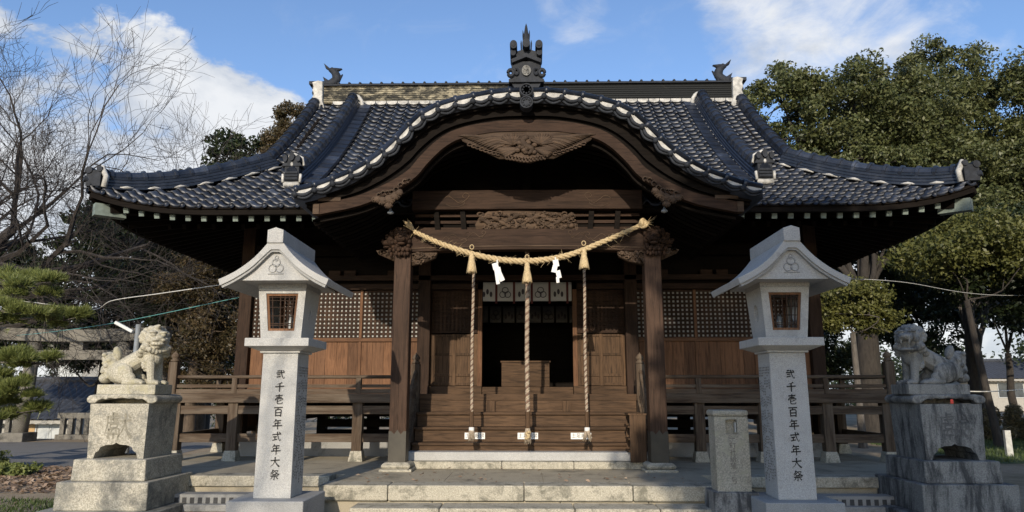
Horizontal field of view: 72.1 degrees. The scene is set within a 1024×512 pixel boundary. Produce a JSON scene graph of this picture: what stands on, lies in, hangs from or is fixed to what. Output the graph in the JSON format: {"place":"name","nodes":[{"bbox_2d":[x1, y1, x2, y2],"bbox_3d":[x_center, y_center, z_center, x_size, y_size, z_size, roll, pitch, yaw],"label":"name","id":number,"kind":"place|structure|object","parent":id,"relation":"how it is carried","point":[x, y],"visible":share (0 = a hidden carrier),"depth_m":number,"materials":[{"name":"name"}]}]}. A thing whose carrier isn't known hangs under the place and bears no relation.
{"place":"outdoors","nodes":[
{"label":"outdoors","id":0,"kind":"place"},
{"bbox_2d":[0,496,53,511],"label":"grass","id":1,"kind":"structure","parent":0,"point":[39,503],"depth_m":9.70,"materials":[{"name":"green plant"}]},
{"bbox_2d":[0,442,212,466],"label":"paved path","id":2,"kind":"structure","parent":0,"point":[50,454],"depth_m":18.78,"materials":[{"name":"grey asphalt"}]},
{"bbox_2d":[18,284,219,309],"bbox_3d":[-12.743,1.079,19.853,18.942,1.530,1.157,-10,-14,41],"label":"cable","id":3,"kind":"object","parent":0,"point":[144,295],"visible":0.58,"depth_m":15.40,"materials":[{"name":"white metal"}]},
{"bbox_2d":[0,403,1023,511],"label":"ground","id":4,"kind":"structure","parent":0,"point":[1012,473],"depth_m":17.66,"materials":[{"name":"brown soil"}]},
{"bbox_2d":[0,418,12,432],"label":"stone fence","id":5,"kind":"object","parent":4,"relation":"on","point":[8,427],"visible":0.13,"depth_m":23.30,"materials":[{"name":"grey stone"}]},
{"bbox_2d":[0,450,12,463],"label":"shrub","id":6,"kind":"object","parent":4,"relation":"on","point":[3,456],"visible":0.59,"depth_m":14.77,"materials":[{"name":"green plant"}]},
{"bbox_2d":[0,460,42,475],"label":"shrub","id":7,"kind":"object","parent":4,"relation":"on","point":[15,469],"visible":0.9,"depth_m":13.13,"materials":[{"name":"green plant"}]},
{"bbox_2d":[0,465,72,492],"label":"fallen leaves","id":8,"kind":"object","parent":4,"relation":"on","point":[60,470],"visible":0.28,"depth_m":12.31,"materials":[{"name":"brown plant"}]},
{"bbox_2d":[0,263,93,422],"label":"pine tree","id":9,"kind":"object","parent":4,"relation":"on","point":[12,279],"visible":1,"depth_m":14.27,"materials":[{"name":"green plant"}]},
{"bbox_2d":[0,240,112,348],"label":"evergreen tree","id":10,"kind":"object","parent":4,"relation":"on","point":[16,262],"visible":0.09,"depth_m":27.78,"materials":[{"name":"green plant"}]},
{"bbox_2d":[2,377,113,438],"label":"house","id":11,"kind":"structure","parent":4,"relation":"on","point":[41,427],"depth_m":34.02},
{"bbox_2d":[28,424,37,431],"bbox_3d":[-22.814,8.540,32.976,1.020,1.420,0.120,0,-11,1],"label":"window","id":12,"kind":"structure","parent":11,"relation":"in","point":[32,427],"depth_m":33.01,"materials":[{"name":"orange glass"}]},
{"bbox_2d":[37,424,59,438],"bbox_3d":[-21.664,8.535,32.951,1.120,1.420,0.120,0,-11,1],"label":"window","id":13,"kind":"structure","parent":11,"relation":"in","point":[45,431],"depth_m":32.96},
{"bbox_2d":[0,198,134,328],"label":"bare tree","id":14,"kind":"object","parent":4,"relation":"on","point":[17,324],"visible":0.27,"depth_m":24.82,"materials":[{"name":"brown plant"}]},
{"bbox_2d":[54,413,89,439],"bbox_3d":[-12.782,5.540,23.267,4.500,1.020,0.260,0,-11,1],"label":"stone fence","id":15,"kind":"object","parent":4,"relation":"on","point":[69,435],"visible":0.3,"depth_m":23.23,"materials":[{"name":"grey stone"}]},
{"bbox_2d":[58,361,99,376],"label":"tall house","id":16,"kind":"structure","parent":4,"relation":"on","point":[92,373],"depth_m":44.48,"materials":[{"name":"white paint"}]},
{"bbox_2d":[58,365,81,376],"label":"window","id":17,"kind":"structure","parent":16,"relation":"in","point":[68,375],"depth_m":44.45,"materials":[{"name":"white"}]},
{"bbox_2d":[0,326,172,441],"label":"torii gate","id":18,"kind":"structure","parent":4,"relation":"on","point":[19,432],"depth_m":22.59,"materials":[{"name":"stone"}]},
{"bbox_2d":[55,205,130,321],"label":"evergreen tree","id":19,"kind":"object","parent":4,"relation":"on","point":[65,221],"visible":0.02,"depth_m":34.43,"materials":[{"name":"green plant"}]},
{"bbox_2d":[52,193,134,349],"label":"bare tree","id":20,"kind":"object","parent":4,"relation":"on","point":[93,235],"visible":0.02,"depth_m":30.39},
{"bbox_2d":[92,310,108,403],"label":"slim tree","id":21,"kind":"object","parent":4,"relation":"on","point":[95,391],"depth_m":29.90,"materials":[{"name":"brown plant"}]},
{"bbox_2d":[17,199,201,403],"bbox_3d":[-15.079,2.745,26.773,8.392,10.301,4.376,0,-11,1],"label":"evergreen tree","id":22,"kind":"object","parent":4,"relation":"on","point":[81,367],"visible":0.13,"depth_m":26.22,"materials":[{"name":"plant"}]},
{"bbox_2d":[88,303,140,348],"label":"slim tree","id":23,"kind":"object","parent":4,"relation":"on","point":[113,319],"visible":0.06,"depth_m":29.06,"materials":[{"name":"brown plant"}]},
{"bbox_2d":[37,394,192,511],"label":"stone pedestal","id":24,"kind":"object","parent":4,"relation":"on","point":[109,474],"visible":0.98,"depth_m":9.08,"materials":[{"name":"grey stone"}]},
{"bbox_2d":[96,324,171,394],"bbox_3d":[-5.107,1.403,9.549,0.944,0.931,0.504,0,-11,1],"label":"guardian lion","id":25,"kind":"object","parent":24,"relation":"on","point":[151,353],"visible":1,"depth_m":9.42},
{"bbox_2d":[114,321,141,452],"bbox_3d":[-7.247,2.632,13.015,0.465,2.853,0.150,3,-11,-17],"label":"lamp pole","id":26,"kind":"object","parent":4,"relation":"on","point":[136,338],"visible":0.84,"depth_m":13.24,"materials":[{"name":"metal"}]},
{"bbox_2d":[0,1,272,440],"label":"bare tree","id":27,"kind":"object","parent":4,"relation":"on","point":[10,231],"visible":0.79,"depth_m":20.80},
{"bbox_2d":[24,297,238,334],"bbox_3d":[-13.146,2.079,20.330,20.285,0.509,0.895,-10,-14,41],"label":"cable","id":28,"kind":"object","parent":27,"relation":"attached to","point":[139,318],"visible":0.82,"depth_m":15.49,"materials":[{"name":"green metal"}]},
{"bbox_2d":[88,224,238,380],"bbox_3d":[-12.463,2.176,25.805,5.812,9.477,4.158,0,-11,1],"label":"evergreen tree","id":29,"kind":"object","parent":4,"relation":"on","point":[147,320],"visible":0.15,"depth_m":25.16,"materials":[{"name":"plant"}]},
{"bbox_2d":[145,253,239,431],"bbox_3d":[-10.099,2.532,22.701,3.922,6.912,3.079,0,-11,1],"label":"evergreen tree","id":30,"kind":"object","parent":4,"relation":"on","point":[222,340],"visible":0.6,"depth_m":22.34,"materials":[{"name":"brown plant"}]},
{"bbox_2d":[171,273,238,430],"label":"evergreen tree","id":31,"kind":"object","parent":4,"relation":"on","point":[200,421],"visible":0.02,"depth_m":26.94,"materials":[{"name":"green plant"}]},
{"bbox_2d":[174,492,250,511],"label":"drain gutter","id":32,"kind":"object","parent":4,"relation":"on","point":[205,501],"visible":0.26,"depth_m":9.37,"materials":[{"name":"concrete"}]},
{"bbox_2d":[179,126,265,428],"bbox_3d":[-14.322,1.966,33.573,6.225,17.335,4.622,3,-11,-16],"label":"evergreen tree","id":33,"kind":"object","parent":4,"relation":"on","point":[234,140],"visible":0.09,"depth_m":34.07,"materials":[{"name":"green plant"}]},
{"bbox_2d":[255,99,305,157],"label":"evergreen tree","id":34,"kind":"object","parent":4,"relation":"on","point":[272,135],"visible":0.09,"depth_m":33.95,"materials":[{"name":"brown plant"}]},
{"bbox_2d":[218,227,353,511],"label":"stone lantern","id":35,"kind":"object","parent":4,"relation":"on","point":[278,272],"visible":1,"depth_m":8.08,"materials":[{"name":"stone"}]},
{"bbox_2d":[267,294,297,330],"bbox_3d":[-2.691,0.661,8.256,0.383,0.439,0.062,0,-11,1],"label":"window frame","id":36,"kind":"structure","parent":35,"relation":"in","point":[268,295],"depth_m":8.25,"materials":[{"name":"brown wood"}]},
{"bbox_2d":[281,299,295,328],"bbox_3d":[-2.681,0.747,8.705,0.383,0.439,0.062,0,-11,1],"label":"window frame","id":37,"kind":"structure","parent":35,"relation":"in","point":[282,302],"depth_m":8.72,"materials":[{"name":"brown wood"}]},
{"bbox_2d":[0,331,1023,426],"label":"treeline","id":38,"kind":"object","parent":4,"relation":"on","point":[1019,352],"visible":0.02,"depth_m":66.74,"materials":[{"name":"green plant"}]},
{"bbox_2d":[182,431,885,511],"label":"stone platform","id":39,"kind":"structure","parent":4,"relation":"on","point":[330,470],"depth_m":9.67,"materials":[{"name":"stone"}]},
{"bbox_2d":[356,467,697,482],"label":"fallen leaves","id":40,"kind":"object","parent":39,"relation":"on","point":[587,480],"visible":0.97,"depth_m":9.42,"materials":[{"name":"brown plant"}]},
{"bbox_2d":[83,24,982,472],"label":"shrine hall","id":41,"kind":"structure","parent":39,"relation":"on","point":[717,176],"depth_m":12.09,"materials":[{"name":"wood"}]},
{"bbox_2d":[430,291,477,385],"bbox_3d":[-1.108,1.575,13.577,0.910,1.821,0.055,0,-11,1],"label":"sliding door","id":42,"kind":"structure","parent":41,"relation":"in","point":[451,312],"depth_m":13.56,"materials":[{"name":"brown wood"}]},
{"bbox_2d":[468,273,474,441],"bbox_3d":[-0.620,1.278,11.031,0.100,3.158,0.112,7,-13,-31],"label":"bell rope","id":43,"kind":"object","parent":41,"relation":"hanging from","point":[471,435],"visible":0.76,"depth_m":10.93,"materials":[{"name":"beige fabric"}]},
{"bbox_2d":[465,433,484,438],"bbox_3d":[-0.603,2.918,11.425,0.330,0.100,0.016,0,-11,1],"label":"notice sign","id":44,"kind":"object","parent":41,"relation":"attached to","point":[479,435],"visible":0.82,"depth_m":11.42,"materials":[{"name":"white paper"}]},
{"bbox_2d":[500,361,549,386],"bbox_3d":[0.263,2.296,13.690,0.960,0.492,0.480,0,-11,1],"label":"offering box","id":45,"kind":"object","parent":41,"relation":"on","point":[512,373],"visible":0.86,"depth_m":13.47,"materials":[{"name":"brown wood"}]},
{"bbox_2d":[483,282,571,303],"bbox_3d":[0.292,0.717,13.664,1.728,0.420,0.040,0,-11,1],"label":"crest curtain","id":46,"kind":"object","parent":41,"relation":"hanging from","point":[549,292],"visible":0.91,"depth_m":13.67,"materials":[{"name":"fabric"}]},
{"bbox_2d":[483,306,571,324],"bbox_3d":[0.365,1.318,15.624,2.050,0.420,0.040,0,-11,1],"label":"crest curtain","id":47,"kind":"object","parent":41,"relation":"hanging from","point":[537,314],"visible":0.94,"depth_m":15.62,"materials":[{"name":"black fabric"}]},
{"bbox_2d":[524,252,530,443],"bbox_3d":[0.241,1.292,11.009,0.108,3.204,0.137,0,-11,1],"label":"bell rope","id":48,"kind":"object","parent":41,"relation":"hanging from","point":[527,438],"visible":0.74,"depth_m":10.90,"materials":[{"name":"fabric"}]},
{"bbox_2d":[518,433,537,438],"bbox_3d":[0.256,2.914,11.406,0.330,0.100,0.016,0,-11,1],"label":"notice sign","id":49,"kind":"object","parent":41,"relation":"attached to","point":[522,435],"visible":0.56,"depth_m":11.40,"materials":[{"name":"white paper"}]},
{"bbox_2d":[403,215,656,283],"bbox_3d":[0.266,-0.093,10.838,3.943,1.062,0.236,0,-11,1],"label":"straw rope","id":50,"kind":"object","parent":41,"relation":"hanging from","point":[528,261],"visible":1,"depth_m":10.80,"materials":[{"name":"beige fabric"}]},
{"bbox_2d":[492,260,504,283],"bbox_3d":[-0.207,0.244,10.736,0.200,0.385,0.047,-3,-11,16],"label":"paper streamer","id":51,"kind":"object","parent":50,"relation":"hanging from","point":[498,272],"visible":1,"depth_m":10.72,"materials":[{"name":"white paper"}]},
{"bbox_2d":[551,257,561,282],"bbox_3d":[0.678,0.212,10.728,0.159,0.404,0.039,-3,-11,16],"label":"paper streamer","id":52,"kind":"object","parent":50,"relation":"hanging from","point":[555,266],"visible":1,"depth_m":10.72,"materials":[{"name":"white paper"}]},
{"bbox_2d":[571,433,587,438],"bbox_3d":[1.116,2.911,11.388,0.330,0.100,0.016,0,-11,1],"label":"notice sign","id":53,"kind":"object","parent":41,"relation":"attached to","point":[576,435],"visible":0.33,"depth_m":11.38,"materials":[{"name":"white paper"}]},
{"bbox_2d":[582,269,591,441],"bbox_3d":[1.145,1.273,10.998,0.149,3.161,0.112,0,-11,1],"label":"bell rope","id":54,"kind":"object","parent":41,"relation":"hanging from","point":[587,433],"visible":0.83,"depth_m":10.90,"materials":[{"name":"beige fabric"}]},
{"bbox_2d":[576,290,625,385],"bbox_3d":[1.701,1.564,13.517,0.910,1.821,0.055,0,-11,1],"label":"sliding door","id":55,"kind":"structure","parent":41,"relation":"in","point":[605,353],"depth_m":13.50,"materials":[{"name":"brown wood"}]},
{"bbox_2d":[624,413,646,461],"bbox_3d":[1.915,2.796,10.878,0.280,0.722,0.420,0,-11,1],"label":"shoe rack","id":56,"kind":"object","parent":41,"relation":"on","point":[635,437],"visible":0.88,"depth_m":10.69,"materials":[{"name":"brown wood"}]},
{"bbox_2d":[705,409,758,511],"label":"carved stone post","id":57,"kind":"object","parent":4,"relation":"on","point":[730,490],"visible":1,"depth_m":8.25,"materials":[{"name":"stone"}]},
{"bbox_2d":[711,225,850,511],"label":"stone lantern","id":58,"kind":"object","parent":4,"relation":"on","point":[788,269],"visible":1,"depth_m":7.97,"materials":[{"name":"stone"}]},
{"bbox_2d":[771,298,785,327],"bbox_3d":[3.168,0.727,8.599,0.383,0.439,0.062,0,-11,1],"label":"lattice","id":59,"kind":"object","parent":58,"relation":"in","point":[784,301],"depth_m":8.61,"materials":[{"name":"brown wood"}]},
{"bbox_2d":[768,292,800,329],"bbox_3d":[3.158,0.640,8.150,0.383,0.439,0.062,0,-11,1],"label":"window frame","id":60,"kind":"structure","parent":58,"relation":"in","point":[798,294],"depth_m":8.15,"materials":[{"name":"brown wood"}]},
{"bbox_2d":[823,271,845,342],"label":"broadleaf tree","id":61,"kind":"object","parent":4,"relation":"on","point":[833,335],"depth_m":37.76,"materials":[{"name":"green plant"}]},
{"bbox_2d":[824,268,852,374],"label":"broadleaf tree","id":62,"kind":"object","parent":4,"relation":"on","point":[841,353],"visible":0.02,"depth_m":28.40,"materials":[{"name":"green plant"}]},
{"bbox_2d":[820,494,894,511],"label":"drain gutter","id":63,"kind":"object","parent":4,"relation":"on","point":[863,502],"visible":0.17,"depth_m":9.18,"materials":[{"name":"concrete"}]},
{"bbox_2d":[820,272,911,448],"bbox_3d":[9.793,2.966,20.100,3.133,5.077,2.235,7,-13,-31],"label":"broadleaf tree","id":64,"kind":"object","parent":4,"relation":"on","point":[864,309],"visible":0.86,"depth_m":19.99,"materials":[{"name":"green plant"}]},
{"bbox_2d":[743,47,1020,432],"bbox_3d":[12.760,-0.545,25.215,10.451,13.906,5.211,0,-11,1],"label":"camphor tree","id":65,"kind":"object","parent":4,"relation":"on","point":[873,129],"visible":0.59,"depth_m":25.03,"materials":[{"name":"green plant"}]},
{"bbox_2d":[827,245,960,316],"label":"broadleaf tree","id":66,"kind":"object","parent":4,"relation":"on","point":[911,300],"visible":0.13,"depth_m":30.21,"materials":[{"name":"green plant"}]},
{"bbox_2d":[839,33,1023,428],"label":"camphor tree","id":67,"kind":"object","parent":4,"relation":"on","point":[979,86],"visible":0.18,"depth_m":27.43,"materials":[{"name":"green plant"}]},
{"bbox_2d":[878,249,1005,354],"bbox_3d":[21.568,3.248,36.337,8.715,10.664,4.846,0,-11,1],"label":"broadleaf tree","id":68,"kind":"object","parent":4,"relation":"on","point":[937,319],"visible":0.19,"depth_m":35.33,"materials":[{"name":"green plant"}]},
{"bbox_2d":[875,394,1023,511],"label":"stone pedestal","id":69,"kind":"object","parent":4,"relation":"on","point":[963,474],"visible":0.98,"depth_m":8.86,"materials":[{"name":"grey stone"}]},
{"bbox_2d":[891,324,969,394],"bbox_3d":[5.539,1.360,9.316,0.950,0.928,0.513,0,-11,1],"label":"guardian lion","id":70,"kind":"object","parent":69,"relation":"on","point":[913,352],"visible":1,"depth_m":9.20},
{"bbox_2d":[898,270,1020,407],"bbox_3d":[19.916,2.079,29.602,8.859,10.412,5.791,0,-11,1],"label":"bare tree","id":71,"kind":"object","parent":4,"relation":"on","point":[981,331],"visible":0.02,"depth_m":29.55,"materials":[{"name":"brown plant"}]},
{"bbox_2d":[918,200,1023,328],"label":"broadleaf tree","id":72,"kind":"object","parent":4,"relation":"on","point":[1015,305],"visible":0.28,"depth_m":21.86,"materials":[{"name":"green plant"}]},
{"bbox_2d":[919,359,1023,410],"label":"blue roofed house","id":73,"kind":"structure","parent":4,"relation":"on","point":[996,372],"depth_m":57.65,"materials":[{"name":"paint"}]},
{"bbox_2d":[997,383,1023,397],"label":"window","id":74,"kind":"structure","parent":73,"relation":"in","point":[1000,386],"depth_m":57.52,"materials":[{"name":"white glass"}]},
{"bbox_2d":[945,286,1023,412],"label":"broadleaf tree","id":75,"kind":"object","parent":4,"relation":"on","point":[1011,395],"visible":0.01,"depth_m":37.95,"materials":[{"name":"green plant"}]},
{"bbox_2d":[975,289,1023,336],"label":"broadleaf tree","id":76,"kind":"object","parent":4,"relation":"on","point":[1017,326],"visible":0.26,"depth_m":32.53,"materials":[{"name":"green plant"}]},
{"bbox_2d":[980,45,1023,313],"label":"camphor tree","id":77,"kind":"object","parent":4,"relation":"on","point":[1013,73],"visible":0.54,"depth_m":26.13,"materials":[{"name":"green plant"}]},
{"bbox_2d":[862,279,1023,295],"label":"cable","id":78,"kind":"object","parent":77,"relation":"attached to","point":[944,289],"visible":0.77,"depth_m":18.48,"materials":[{"name":"white metal"}]},
{"bbox_2d":[0,0,1023,393],"label":"sky","id":79,"kind":"structure","parent":0,"point":[261,54],"materials":[{"name":"blue"}]},
{"bbox_2d":[881,433,1023,463],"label":"lawn","id":80,"kind":"structure","parent":0,"point":[1016,462],"depth_m":17.60,"materials":[{"name":"green plant"}]},
{"bbox_2d":[876,203,1023,446],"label":"broadleaf tree","id":81,"kind":"object","parent":80,"relation":"on","point":[948,242],"visible":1,"depth_m":20.51,"materials":[{"name":"green plant"}]},
{"bbox_2d":[970,389,1023,391],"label":"rope fence","id":82,"kind":"object","parent":80,"relation":"on","point":[996,391],"visible":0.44,"depth_m":18.87,"materials":[{"name":"white fabric"}]},
{"bbox_2d":[982,402,1023,440],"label":"hedge","id":83,"kind":"object","parent":80,"relation":"on","point":[1013,420],"visible":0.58,"depth_m":22.73,"materials":[{"name":"green plant"}]},
{"bbox_2d":[1002,430,1013,455],"bbox_3d":[12.110,4.572,17.186,0.150,0.620,0.080,0,-11,1],"label":"wooden stake","id":84,"kind":"object","parent":80,"relation":"on","point":[1008,446],"visible":0.79,"depth_m":17.16,"materials":[{"name":"paint"}]}
]}

